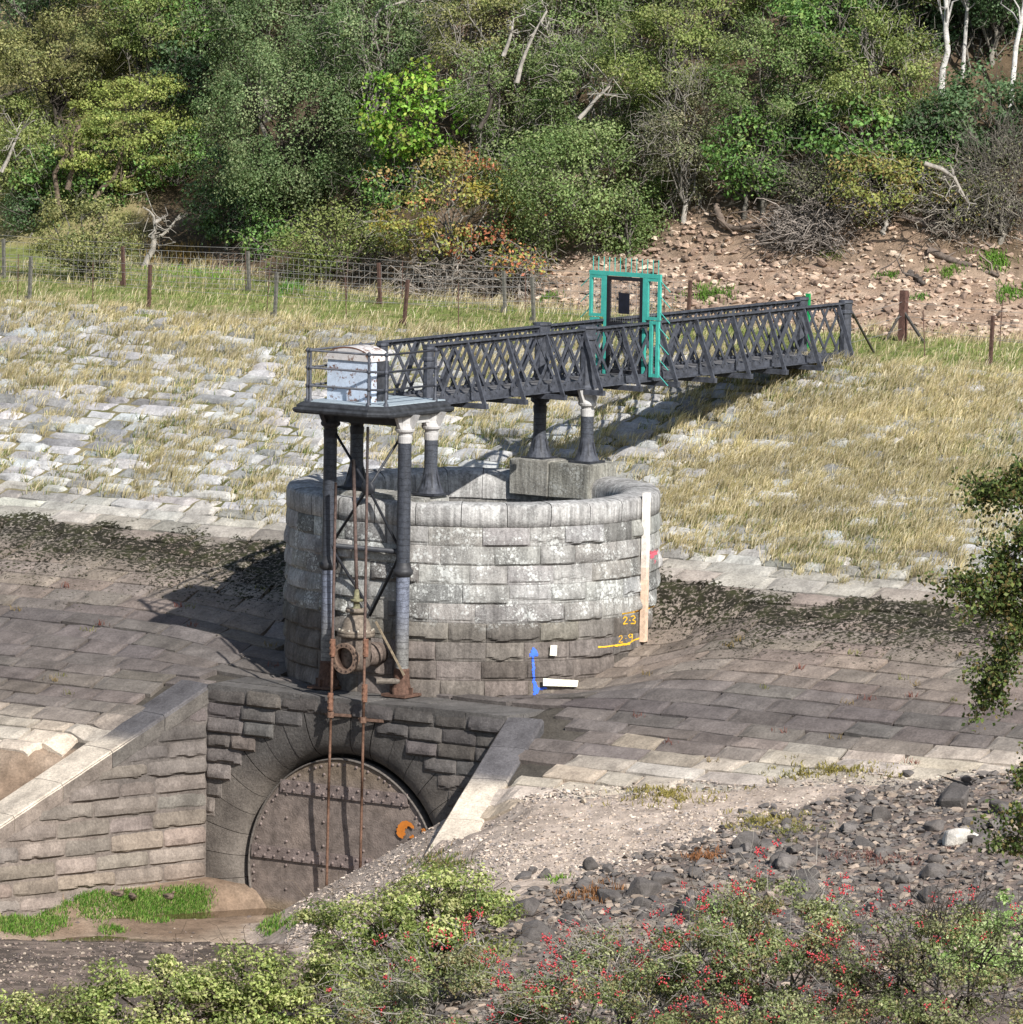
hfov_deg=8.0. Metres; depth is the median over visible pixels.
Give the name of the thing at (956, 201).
thicket
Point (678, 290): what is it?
brown stone
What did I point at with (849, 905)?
dark rock
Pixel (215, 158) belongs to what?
evergreen bush
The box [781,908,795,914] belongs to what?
dark rock
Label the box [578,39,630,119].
bare limb
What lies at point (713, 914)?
pale leaf bush
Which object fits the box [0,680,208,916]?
wing wall
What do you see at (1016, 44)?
white birch
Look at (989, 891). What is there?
dark rock
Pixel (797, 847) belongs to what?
dark rock
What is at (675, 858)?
dark rock
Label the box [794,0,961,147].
olive tree
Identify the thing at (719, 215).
driftwood log
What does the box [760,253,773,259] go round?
brown stone
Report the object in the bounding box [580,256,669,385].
security gate
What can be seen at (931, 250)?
driftwood log
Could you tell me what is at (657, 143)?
bare thicket
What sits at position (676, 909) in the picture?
boulder
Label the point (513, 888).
dark rock
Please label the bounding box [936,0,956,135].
white birch
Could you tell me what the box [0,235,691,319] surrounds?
netting fence
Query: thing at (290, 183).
leafy bush
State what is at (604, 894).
boulder
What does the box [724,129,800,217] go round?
leafy bush
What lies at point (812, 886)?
dark rock
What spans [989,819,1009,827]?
dark rock
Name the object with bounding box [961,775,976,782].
dark rock
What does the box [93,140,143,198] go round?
twisting stem
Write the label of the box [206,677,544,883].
portal headwall
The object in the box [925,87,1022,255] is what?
bare thicket
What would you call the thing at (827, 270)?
brown stone
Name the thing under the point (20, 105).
olive tree
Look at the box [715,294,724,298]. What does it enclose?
brown stone
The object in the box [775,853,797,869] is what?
dark rock
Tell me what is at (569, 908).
dark rock
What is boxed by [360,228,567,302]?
brushwood pile
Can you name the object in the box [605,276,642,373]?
door leaf
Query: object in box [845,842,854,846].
dark rock
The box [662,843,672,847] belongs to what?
dark rock
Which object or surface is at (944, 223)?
brushwood pile
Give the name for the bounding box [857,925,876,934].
dark rock
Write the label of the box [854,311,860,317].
brown stone
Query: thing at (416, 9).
hillside tree
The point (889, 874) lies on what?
dark rock
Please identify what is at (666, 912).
dark rock
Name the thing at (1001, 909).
dark rock
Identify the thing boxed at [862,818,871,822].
dark rock
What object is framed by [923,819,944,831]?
dark rock
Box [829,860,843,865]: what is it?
dark rock
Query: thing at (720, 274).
brown stone
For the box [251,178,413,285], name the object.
leafy bush
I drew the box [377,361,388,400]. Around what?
side door
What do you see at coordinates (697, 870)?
dark rock
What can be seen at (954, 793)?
boulder
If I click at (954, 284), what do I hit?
brown stone
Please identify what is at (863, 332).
stay rod
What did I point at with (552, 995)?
hawthorn bush
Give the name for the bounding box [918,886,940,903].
dark rock
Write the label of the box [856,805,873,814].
dark rock
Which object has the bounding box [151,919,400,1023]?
leafy shrub
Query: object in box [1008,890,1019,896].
dark rock
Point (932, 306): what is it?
brown stone
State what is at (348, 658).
gate valve
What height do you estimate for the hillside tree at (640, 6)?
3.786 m
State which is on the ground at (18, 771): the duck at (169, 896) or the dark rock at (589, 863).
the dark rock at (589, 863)
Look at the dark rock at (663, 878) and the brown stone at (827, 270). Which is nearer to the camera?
the dark rock at (663, 878)
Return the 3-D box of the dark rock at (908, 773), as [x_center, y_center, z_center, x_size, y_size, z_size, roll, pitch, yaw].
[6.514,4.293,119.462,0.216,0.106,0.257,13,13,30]
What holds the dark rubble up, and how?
on the ground at (18, 771)
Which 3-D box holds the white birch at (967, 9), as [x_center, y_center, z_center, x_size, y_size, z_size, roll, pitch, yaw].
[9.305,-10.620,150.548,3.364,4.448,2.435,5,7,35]
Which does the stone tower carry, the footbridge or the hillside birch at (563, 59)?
the footbridge
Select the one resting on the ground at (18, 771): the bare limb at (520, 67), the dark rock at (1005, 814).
the dark rock at (1005, 814)
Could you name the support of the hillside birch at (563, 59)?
on the ground at (18, 771)
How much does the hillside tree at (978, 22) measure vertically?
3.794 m
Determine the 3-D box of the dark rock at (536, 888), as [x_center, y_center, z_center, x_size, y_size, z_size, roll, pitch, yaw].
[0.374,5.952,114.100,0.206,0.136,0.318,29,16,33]
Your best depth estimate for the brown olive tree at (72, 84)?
165.16 m
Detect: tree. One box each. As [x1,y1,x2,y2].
[0,0,91,72]
[0,0,133,149]
[0,4,54,147]
[0,77,70,192]
[0,115,83,218]
[44,61,203,201]
[48,0,176,77]
[88,0,200,132]
[102,0,249,119]
[156,0,274,72]
[284,0,363,69]
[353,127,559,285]
[363,0,470,75]
[465,0,562,71]
[569,0,686,65]
[577,0,762,157]
[671,0,775,65]
[688,1,852,156]
[754,0,894,130]
[760,0,862,59]
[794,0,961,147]
[837,0,971,90]
[869,0,969,71]
[917,454,1022,867]
[918,0,1022,75]
[953,0,1022,65]
[999,60,1022,122]
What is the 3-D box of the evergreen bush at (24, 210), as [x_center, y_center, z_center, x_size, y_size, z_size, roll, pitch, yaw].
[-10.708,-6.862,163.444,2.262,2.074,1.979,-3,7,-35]
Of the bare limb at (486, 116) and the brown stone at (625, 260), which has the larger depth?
the bare limb at (486, 116)
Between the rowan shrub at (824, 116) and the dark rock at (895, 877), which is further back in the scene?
the rowan shrub at (824, 116)
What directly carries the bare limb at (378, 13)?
attached to the silver birch at (360, 49)
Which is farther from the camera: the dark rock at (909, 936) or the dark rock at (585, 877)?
the dark rock at (585, 877)
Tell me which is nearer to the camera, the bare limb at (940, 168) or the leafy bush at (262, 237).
the bare limb at (940, 168)
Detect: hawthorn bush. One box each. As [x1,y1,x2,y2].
[303,907,584,1023]
[458,914,768,1023]
[510,888,714,1023]
[609,971,940,1023]
[617,830,904,1023]
[787,863,1022,1023]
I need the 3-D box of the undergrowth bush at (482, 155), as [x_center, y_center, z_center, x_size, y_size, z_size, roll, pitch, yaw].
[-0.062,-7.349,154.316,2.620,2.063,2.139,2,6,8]
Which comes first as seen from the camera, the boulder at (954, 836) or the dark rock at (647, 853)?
the boulder at (954, 836)
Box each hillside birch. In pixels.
[408,0,567,147]
[429,25,590,172]
[496,5,684,181]
[504,0,657,125]
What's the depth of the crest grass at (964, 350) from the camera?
148.46 m
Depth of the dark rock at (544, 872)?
115.07 m
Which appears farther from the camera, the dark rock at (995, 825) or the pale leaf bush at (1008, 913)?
the dark rock at (995, 825)
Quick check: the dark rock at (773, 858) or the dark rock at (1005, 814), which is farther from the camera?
the dark rock at (1005, 814)
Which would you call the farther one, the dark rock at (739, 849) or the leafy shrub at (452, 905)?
the dark rock at (739, 849)
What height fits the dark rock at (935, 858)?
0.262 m
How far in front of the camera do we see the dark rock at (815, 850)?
114.43 m
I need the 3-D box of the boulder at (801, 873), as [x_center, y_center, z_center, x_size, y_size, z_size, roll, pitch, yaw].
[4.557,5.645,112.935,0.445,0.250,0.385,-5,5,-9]
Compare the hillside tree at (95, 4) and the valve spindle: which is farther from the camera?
the hillside tree at (95, 4)
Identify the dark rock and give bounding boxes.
[509,930,521,938]
[511,885,520,890]
[511,931,529,946]
[515,871,531,879]
[526,886,539,892]
[528,866,537,873]
[530,940,540,947]
[539,868,551,878]
[556,944,567,958]
[563,905,573,910]
[581,875,593,882]
[582,857,599,870]
[595,907,606,911]
[602,864,612,872]
[632,897,651,909]
[635,854,643,859]
[637,912,649,916]
[642,850,654,855]
[651,872,676,884]
[659,907,670,917]
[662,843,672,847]
[670,857,683,860]
[685,889,697,896]
[688,866,702,877]
[690,837,704,841]
[695,857,705,866]
[712,901,728,913]
[728,847,743,852]
[738,808,746,812]
[738,859,746,865]
[740,842,752,851]
[758,803,769,807]
[759,839,773,847]
[762,876,775,888]
[769,851,787,865]
[773,933,794,946]
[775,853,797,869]
[781,817,791,824]
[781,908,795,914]
[786,844,804,853]
[787,882,802,893]
[795,892,818,904]
[801,876,819,891]
[810,847,825,855]
[827,832,835,838]
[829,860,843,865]
[838,902,855,910]
[838,911,853,921]
[841,823,859,831]
[845,794,862,801]
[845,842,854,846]
[854,835,875,847]
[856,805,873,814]
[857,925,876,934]
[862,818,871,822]
[864,795,877,800]
[865,901,880,912]
[872,806,891,820]
[872,848,894,858]
[876,909,890,917]
[882,870,895,878]
[886,916,901,925]
[892,875,898,881]
[896,934,914,941]
[897,875,908,883]
[902,770,913,776]
[910,782,921,785]
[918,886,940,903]
[921,863,947,878]
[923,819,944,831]
[926,855,942,862]
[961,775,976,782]
[962,817,990,828]
[967,835,986,842]
[970,895,993,908]
[972,833,990,844]
[972,882,980,888]
[973,828,983,834]
[979,889,990,896]
[988,897,1013,907]
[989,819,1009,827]
[990,908,1009,913]
[994,810,1015,817]
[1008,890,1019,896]
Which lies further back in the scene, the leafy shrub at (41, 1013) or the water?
the water
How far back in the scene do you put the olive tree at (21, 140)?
163.73 m
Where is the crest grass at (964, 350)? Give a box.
[0,189,1022,378]
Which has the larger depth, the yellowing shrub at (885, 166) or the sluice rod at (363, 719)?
the yellowing shrub at (885, 166)
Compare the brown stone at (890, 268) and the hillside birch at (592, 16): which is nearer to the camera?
the brown stone at (890, 268)
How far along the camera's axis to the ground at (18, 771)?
146.00 m
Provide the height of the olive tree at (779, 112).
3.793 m
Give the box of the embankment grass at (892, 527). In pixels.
[0,289,1022,585]
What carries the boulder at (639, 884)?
on the ground at (18, 771)
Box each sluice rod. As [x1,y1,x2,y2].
[324,483,350,886]
[358,427,383,867]
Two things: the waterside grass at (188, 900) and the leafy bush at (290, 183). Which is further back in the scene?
the leafy bush at (290, 183)
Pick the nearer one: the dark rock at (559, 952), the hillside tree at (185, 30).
the dark rock at (559, 952)
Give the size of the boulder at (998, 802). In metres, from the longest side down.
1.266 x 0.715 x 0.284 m
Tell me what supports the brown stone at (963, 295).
on the ground at (18, 771)
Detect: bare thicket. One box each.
[611,46,739,224]
[755,121,848,226]
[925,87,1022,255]
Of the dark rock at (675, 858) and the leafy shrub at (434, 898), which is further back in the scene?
the dark rock at (675, 858)
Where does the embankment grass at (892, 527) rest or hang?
on the embankment
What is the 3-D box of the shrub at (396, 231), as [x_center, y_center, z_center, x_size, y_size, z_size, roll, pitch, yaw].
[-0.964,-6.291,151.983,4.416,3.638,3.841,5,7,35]
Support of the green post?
on the ground at (18, 771)
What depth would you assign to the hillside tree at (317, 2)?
161.68 m
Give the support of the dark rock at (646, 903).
on the ground at (18, 771)
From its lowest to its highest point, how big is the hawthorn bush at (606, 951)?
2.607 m
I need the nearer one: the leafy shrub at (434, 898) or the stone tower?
the leafy shrub at (434, 898)
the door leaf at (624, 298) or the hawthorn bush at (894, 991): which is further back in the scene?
the door leaf at (624, 298)
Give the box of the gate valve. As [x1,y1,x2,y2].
[333,589,404,683]
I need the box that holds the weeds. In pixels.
[9,231,1022,903]
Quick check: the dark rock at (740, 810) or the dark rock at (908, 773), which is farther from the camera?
the dark rock at (908, 773)
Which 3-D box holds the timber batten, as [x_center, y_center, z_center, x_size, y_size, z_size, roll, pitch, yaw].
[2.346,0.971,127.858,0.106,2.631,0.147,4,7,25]
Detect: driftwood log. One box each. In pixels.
[688,203,793,247]
[869,206,966,240]
[878,259,943,284]
[898,242,999,276]
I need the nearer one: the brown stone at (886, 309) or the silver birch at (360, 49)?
the brown stone at (886, 309)
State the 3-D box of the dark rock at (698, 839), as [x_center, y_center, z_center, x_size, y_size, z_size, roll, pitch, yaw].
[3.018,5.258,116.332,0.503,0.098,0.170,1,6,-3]
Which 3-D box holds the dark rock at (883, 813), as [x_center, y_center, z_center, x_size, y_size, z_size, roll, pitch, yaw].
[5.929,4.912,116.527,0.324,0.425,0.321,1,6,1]
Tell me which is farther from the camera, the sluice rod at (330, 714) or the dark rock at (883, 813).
the sluice rod at (330, 714)
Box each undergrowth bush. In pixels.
[55,123,174,215]
[108,110,222,196]
[330,120,445,220]
[454,118,551,209]
[748,75,852,159]
[875,118,998,193]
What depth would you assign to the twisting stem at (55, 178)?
162.08 m
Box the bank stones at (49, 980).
[0,871,403,1023]
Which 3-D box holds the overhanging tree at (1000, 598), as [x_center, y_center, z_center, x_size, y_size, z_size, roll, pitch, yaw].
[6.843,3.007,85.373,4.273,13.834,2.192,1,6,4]
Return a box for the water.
[43,908,281,943]
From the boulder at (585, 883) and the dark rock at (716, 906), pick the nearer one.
the dark rock at (716, 906)
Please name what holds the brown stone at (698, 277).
on the ground at (18, 771)
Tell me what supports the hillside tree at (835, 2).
on the ground at (18, 771)
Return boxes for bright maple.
[333,43,474,208]
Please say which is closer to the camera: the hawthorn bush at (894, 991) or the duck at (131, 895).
the hawthorn bush at (894, 991)
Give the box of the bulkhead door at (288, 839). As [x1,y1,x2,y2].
[248,756,432,909]
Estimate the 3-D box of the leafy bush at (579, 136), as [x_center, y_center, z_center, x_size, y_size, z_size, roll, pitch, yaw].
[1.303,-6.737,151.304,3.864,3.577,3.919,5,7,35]
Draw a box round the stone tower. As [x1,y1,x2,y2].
[283,457,662,697]
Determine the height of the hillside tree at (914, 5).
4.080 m
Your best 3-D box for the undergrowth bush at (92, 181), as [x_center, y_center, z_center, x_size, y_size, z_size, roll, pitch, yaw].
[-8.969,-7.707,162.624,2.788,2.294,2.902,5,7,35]
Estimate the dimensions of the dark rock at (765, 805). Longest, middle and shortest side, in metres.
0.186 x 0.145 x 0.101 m
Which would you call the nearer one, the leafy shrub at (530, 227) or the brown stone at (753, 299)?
the brown stone at (753, 299)
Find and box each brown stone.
[622,258,630,263]
[647,247,660,251]
[648,266,661,273]
[676,288,685,293]
[681,255,689,261]
[690,248,698,255]
[692,274,703,281]
[705,262,715,266]
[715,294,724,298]
[716,271,727,278]
[745,262,750,268]
[747,297,758,301]
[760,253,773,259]
[774,273,785,277]
[817,258,826,266]
[822,267,834,274]
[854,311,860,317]
[883,306,891,311]
[885,266,892,272]
[924,303,936,309]
[935,288,943,293]
[951,280,958,286]
[960,292,967,299]
[995,310,1003,316]
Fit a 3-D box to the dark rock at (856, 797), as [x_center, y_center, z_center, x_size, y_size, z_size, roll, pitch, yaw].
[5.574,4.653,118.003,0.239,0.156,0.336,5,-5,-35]
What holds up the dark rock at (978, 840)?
on the ground at (18, 771)
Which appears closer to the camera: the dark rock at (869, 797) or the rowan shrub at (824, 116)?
the dark rock at (869, 797)
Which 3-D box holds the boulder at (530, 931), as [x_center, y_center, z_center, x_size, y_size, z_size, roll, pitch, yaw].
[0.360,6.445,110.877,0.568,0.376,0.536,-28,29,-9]
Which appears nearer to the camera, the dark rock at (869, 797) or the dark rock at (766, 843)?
the dark rock at (766, 843)
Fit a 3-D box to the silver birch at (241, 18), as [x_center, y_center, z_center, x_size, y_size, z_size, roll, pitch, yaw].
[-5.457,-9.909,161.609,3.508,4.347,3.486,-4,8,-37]
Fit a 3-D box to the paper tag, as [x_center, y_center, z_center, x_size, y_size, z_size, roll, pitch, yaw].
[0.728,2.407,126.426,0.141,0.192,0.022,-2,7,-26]
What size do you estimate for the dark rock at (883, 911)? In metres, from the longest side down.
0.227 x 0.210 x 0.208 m
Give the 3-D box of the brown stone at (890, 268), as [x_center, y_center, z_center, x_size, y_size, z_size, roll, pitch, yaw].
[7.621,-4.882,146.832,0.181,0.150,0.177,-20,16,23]
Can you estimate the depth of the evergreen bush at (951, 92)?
147.80 m
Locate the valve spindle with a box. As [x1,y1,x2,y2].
[352,460,357,589]
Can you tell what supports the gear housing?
on the valve platform
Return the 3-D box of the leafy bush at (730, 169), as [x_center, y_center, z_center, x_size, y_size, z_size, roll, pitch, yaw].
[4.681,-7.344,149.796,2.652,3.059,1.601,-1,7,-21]
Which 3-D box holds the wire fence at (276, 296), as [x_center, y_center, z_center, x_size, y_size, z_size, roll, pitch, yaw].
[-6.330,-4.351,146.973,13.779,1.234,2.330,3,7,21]
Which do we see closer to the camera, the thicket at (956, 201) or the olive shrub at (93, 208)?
the thicket at (956, 201)
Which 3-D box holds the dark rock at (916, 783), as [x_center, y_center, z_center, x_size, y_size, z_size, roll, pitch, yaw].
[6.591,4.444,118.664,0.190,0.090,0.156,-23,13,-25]
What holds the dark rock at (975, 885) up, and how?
on the ground at (18, 771)
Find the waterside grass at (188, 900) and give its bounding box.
[0,840,477,938]
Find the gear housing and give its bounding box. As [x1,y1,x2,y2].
[325,345,390,402]
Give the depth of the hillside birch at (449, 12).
155.74 m
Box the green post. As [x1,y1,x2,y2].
[805,293,810,347]
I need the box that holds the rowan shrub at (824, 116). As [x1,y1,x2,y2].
[775,59,925,216]
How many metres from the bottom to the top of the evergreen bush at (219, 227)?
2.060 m
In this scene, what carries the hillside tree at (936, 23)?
on the ground at (18, 771)
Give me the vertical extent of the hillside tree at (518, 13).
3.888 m
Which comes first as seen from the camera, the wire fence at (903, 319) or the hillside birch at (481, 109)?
the wire fence at (903, 319)
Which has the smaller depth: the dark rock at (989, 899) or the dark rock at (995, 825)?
the dark rock at (989, 899)
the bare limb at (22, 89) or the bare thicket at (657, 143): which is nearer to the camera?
the bare thicket at (657, 143)
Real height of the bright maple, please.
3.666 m
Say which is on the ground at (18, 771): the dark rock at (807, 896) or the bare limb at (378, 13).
the dark rock at (807, 896)
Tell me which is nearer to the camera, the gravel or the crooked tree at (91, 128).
the gravel
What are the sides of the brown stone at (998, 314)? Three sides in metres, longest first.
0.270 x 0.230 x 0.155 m
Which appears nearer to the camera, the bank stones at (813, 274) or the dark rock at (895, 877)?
the dark rock at (895, 877)
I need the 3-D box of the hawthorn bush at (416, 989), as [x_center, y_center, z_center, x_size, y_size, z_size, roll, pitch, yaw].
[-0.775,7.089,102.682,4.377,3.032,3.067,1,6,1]
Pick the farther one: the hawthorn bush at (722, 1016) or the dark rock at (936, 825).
the dark rock at (936, 825)
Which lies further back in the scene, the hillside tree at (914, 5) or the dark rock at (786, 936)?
the hillside tree at (914, 5)
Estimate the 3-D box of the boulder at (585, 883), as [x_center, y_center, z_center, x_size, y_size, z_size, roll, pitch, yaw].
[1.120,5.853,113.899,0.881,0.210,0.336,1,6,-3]
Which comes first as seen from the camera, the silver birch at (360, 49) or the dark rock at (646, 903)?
the dark rock at (646, 903)
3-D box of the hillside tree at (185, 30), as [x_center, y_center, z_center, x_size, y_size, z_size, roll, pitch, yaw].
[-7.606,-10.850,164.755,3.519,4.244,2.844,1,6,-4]
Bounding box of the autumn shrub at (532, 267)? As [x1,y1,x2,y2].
[450,226,570,291]
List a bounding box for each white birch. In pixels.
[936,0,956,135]
[960,0,974,77]
[1000,0,1022,110]
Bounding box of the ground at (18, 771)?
[0,0,1022,1023]
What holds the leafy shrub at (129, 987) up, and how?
on the ground at (18, 771)
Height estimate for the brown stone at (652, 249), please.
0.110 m
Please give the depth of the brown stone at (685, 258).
149.53 m
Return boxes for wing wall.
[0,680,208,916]
[425,717,543,853]
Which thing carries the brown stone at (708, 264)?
on the ground at (18, 771)
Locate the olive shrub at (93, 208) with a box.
[22,184,166,281]
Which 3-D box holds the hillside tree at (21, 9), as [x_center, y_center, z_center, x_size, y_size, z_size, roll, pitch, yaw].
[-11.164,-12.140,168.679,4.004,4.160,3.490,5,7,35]
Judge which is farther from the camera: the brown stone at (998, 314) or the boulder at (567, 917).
the brown stone at (998, 314)
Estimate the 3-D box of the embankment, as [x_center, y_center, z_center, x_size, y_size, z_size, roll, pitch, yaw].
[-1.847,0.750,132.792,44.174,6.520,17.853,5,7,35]
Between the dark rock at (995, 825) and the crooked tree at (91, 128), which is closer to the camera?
the dark rock at (995, 825)
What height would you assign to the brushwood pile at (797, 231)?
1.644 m
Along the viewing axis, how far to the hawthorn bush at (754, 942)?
101.53 m
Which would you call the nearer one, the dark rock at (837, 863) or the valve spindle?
the dark rock at (837, 863)
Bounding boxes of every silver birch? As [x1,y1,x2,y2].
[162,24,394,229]
[170,0,352,150]
[275,0,457,159]
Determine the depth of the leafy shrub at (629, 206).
150.78 m
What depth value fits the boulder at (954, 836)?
114.00 m
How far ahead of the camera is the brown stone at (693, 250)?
149.71 m
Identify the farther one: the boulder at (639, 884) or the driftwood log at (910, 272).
the driftwood log at (910, 272)
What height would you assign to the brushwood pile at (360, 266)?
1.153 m
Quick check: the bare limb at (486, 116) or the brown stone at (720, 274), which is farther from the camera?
the bare limb at (486, 116)
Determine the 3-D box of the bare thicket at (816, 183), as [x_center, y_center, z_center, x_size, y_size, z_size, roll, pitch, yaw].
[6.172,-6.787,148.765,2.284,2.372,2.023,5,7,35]
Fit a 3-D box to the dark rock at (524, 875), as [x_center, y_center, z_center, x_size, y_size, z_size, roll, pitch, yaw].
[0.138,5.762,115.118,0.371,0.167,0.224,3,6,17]
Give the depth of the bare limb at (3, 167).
163.02 m
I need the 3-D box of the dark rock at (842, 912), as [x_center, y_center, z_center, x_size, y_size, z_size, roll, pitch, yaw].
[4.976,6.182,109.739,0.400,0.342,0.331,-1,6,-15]
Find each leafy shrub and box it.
[0,965,117,1023]
[29,923,295,1023]
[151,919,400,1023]
[272,834,562,1021]
[366,829,533,989]
[574,158,684,264]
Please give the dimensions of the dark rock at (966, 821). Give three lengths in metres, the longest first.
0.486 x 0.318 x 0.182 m
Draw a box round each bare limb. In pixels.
[0,69,70,105]
[0,113,39,172]
[371,0,428,43]
[454,64,511,128]
[501,6,562,56]
[515,0,564,82]
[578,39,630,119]
[924,143,989,211]
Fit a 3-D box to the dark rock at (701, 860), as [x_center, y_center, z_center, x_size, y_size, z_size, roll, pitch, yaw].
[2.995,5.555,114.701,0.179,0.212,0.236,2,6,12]
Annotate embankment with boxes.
[0,299,1022,820]
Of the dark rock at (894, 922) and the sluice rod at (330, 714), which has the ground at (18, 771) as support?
the dark rock at (894, 922)
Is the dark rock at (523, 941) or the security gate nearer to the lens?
the dark rock at (523, 941)
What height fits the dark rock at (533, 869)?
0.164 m
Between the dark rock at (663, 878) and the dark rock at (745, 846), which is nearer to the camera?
the dark rock at (663, 878)
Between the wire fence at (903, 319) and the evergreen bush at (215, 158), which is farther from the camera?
the evergreen bush at (215, 158)
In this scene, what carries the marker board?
attached to the stone tower
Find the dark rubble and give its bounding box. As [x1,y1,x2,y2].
[350,767,1022,1023]
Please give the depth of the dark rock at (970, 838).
114.12 m
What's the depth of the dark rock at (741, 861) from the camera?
114.40 m
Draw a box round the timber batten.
[639,492,650,641]
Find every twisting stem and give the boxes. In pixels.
[42,133,93,189]
[47,110,80,206]
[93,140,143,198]
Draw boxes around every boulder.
[505,897,557,918]
[522,919,555,942]
[556,879,597,888]
[559,913,582,926]
[597,888,623,902]
[626,876,661,896]
[673,899,706,921]
[732,831,760,848]
[790,868,819,880]
[937,774,970,808]
[942,828,977,847]
[982,794,1015,813]
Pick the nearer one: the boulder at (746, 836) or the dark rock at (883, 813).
the boulder at (746, 836)
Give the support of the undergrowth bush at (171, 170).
on the ground at (18, 771)
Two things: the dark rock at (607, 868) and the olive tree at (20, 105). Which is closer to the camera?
the dark rock at (607, 868)
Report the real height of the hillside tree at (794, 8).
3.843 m
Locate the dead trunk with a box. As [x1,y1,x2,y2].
[121,191,190,266]
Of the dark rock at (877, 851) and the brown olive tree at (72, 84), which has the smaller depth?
the dark rock at (877, 851)
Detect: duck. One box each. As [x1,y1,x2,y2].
[110,888,126,896]
[128,890,136,899]
[162,891,175,899]
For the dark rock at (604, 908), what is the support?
on the ground at (18, 771)
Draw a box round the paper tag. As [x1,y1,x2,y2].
[549,645,556,655]
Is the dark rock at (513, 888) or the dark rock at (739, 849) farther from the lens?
the dark rock at (739, 849)
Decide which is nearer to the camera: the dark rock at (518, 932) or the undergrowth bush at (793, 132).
the dark rock at (518, 932)
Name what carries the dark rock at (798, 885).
on the ground at (18, 771)
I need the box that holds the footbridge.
[376,297,854,463]
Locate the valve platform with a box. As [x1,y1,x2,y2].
[292,342,454,698]
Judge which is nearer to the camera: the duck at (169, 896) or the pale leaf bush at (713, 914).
the pale leaf bush at (713, 914)
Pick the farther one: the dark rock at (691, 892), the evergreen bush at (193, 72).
the evergreen bush at (193, 72)
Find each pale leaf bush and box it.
[667,859,773,1001]
[888,880,1022,981]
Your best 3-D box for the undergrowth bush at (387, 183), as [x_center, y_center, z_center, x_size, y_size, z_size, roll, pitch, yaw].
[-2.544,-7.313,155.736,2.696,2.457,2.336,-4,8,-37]
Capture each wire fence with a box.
[0,254,535,328]
[823,289,1022,346]
[923,310,1021,364]
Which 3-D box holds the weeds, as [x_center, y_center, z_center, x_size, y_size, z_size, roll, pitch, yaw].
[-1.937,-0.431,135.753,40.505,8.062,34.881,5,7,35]
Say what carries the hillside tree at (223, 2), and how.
on the ground at (18, 771)
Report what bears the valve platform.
on the portal headwall
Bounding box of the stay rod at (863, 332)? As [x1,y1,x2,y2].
[852,312,874,352]
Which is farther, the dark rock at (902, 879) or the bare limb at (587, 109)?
the bare limb at (587, 109)
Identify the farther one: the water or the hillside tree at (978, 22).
the hillside tree at (978, 22)
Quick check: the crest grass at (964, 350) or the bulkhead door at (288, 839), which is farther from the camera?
the crest grass at (964, 350)
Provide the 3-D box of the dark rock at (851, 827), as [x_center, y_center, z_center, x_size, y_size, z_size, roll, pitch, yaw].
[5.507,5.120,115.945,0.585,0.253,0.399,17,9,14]
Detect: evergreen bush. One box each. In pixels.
[0,171,80,242]
[130,13,237,136]
[169,171,285,250]
[175,134,311,228]
[886,84,986,188]
[917,45,1022,186]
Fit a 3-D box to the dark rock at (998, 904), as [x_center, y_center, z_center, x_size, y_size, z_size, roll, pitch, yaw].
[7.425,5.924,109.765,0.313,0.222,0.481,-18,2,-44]
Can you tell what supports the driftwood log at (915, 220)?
on the ground at (18, 771)
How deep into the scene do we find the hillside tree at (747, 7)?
153.17 m
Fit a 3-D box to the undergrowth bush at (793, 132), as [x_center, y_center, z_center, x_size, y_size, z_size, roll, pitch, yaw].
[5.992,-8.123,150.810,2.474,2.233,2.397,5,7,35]
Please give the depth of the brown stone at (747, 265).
148.45 m
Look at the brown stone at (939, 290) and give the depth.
145.48 m
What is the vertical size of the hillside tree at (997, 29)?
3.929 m
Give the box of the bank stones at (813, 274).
[529,167,1022,341]
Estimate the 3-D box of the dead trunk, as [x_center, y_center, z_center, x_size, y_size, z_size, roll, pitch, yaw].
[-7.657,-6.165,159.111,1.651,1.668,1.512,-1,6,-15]
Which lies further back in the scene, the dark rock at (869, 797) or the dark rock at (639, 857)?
the dark rock at (869, 797)
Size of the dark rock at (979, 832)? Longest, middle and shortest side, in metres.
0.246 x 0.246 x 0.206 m
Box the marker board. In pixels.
[543,678,577,686]
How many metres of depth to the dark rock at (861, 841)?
114.70 m
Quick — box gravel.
[283,767,1016,980]
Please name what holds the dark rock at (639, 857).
on the ground at (18, 771)
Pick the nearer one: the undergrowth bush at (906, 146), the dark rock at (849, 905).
the dark rock at (849, 905)
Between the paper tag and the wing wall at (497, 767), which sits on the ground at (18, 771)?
the wing wall at (497, 767)
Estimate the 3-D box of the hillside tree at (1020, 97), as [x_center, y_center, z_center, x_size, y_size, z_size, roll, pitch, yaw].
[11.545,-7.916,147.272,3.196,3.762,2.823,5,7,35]
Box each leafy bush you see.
[0,137,87,221]
[225,188,307,263]
[251,178,413,285]
[479,100,679,262]
[680,83,802,219]
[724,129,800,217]
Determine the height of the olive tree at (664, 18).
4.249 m
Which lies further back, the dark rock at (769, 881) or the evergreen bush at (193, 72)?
the evergreen bush at (193, 72)
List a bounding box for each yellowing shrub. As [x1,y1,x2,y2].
[819,122,967,238]
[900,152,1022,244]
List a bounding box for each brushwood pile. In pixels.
[264,238,395,290]
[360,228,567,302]
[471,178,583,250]
[744,192,872,268]
[773,143,909,232]
[891,153,1022,251]

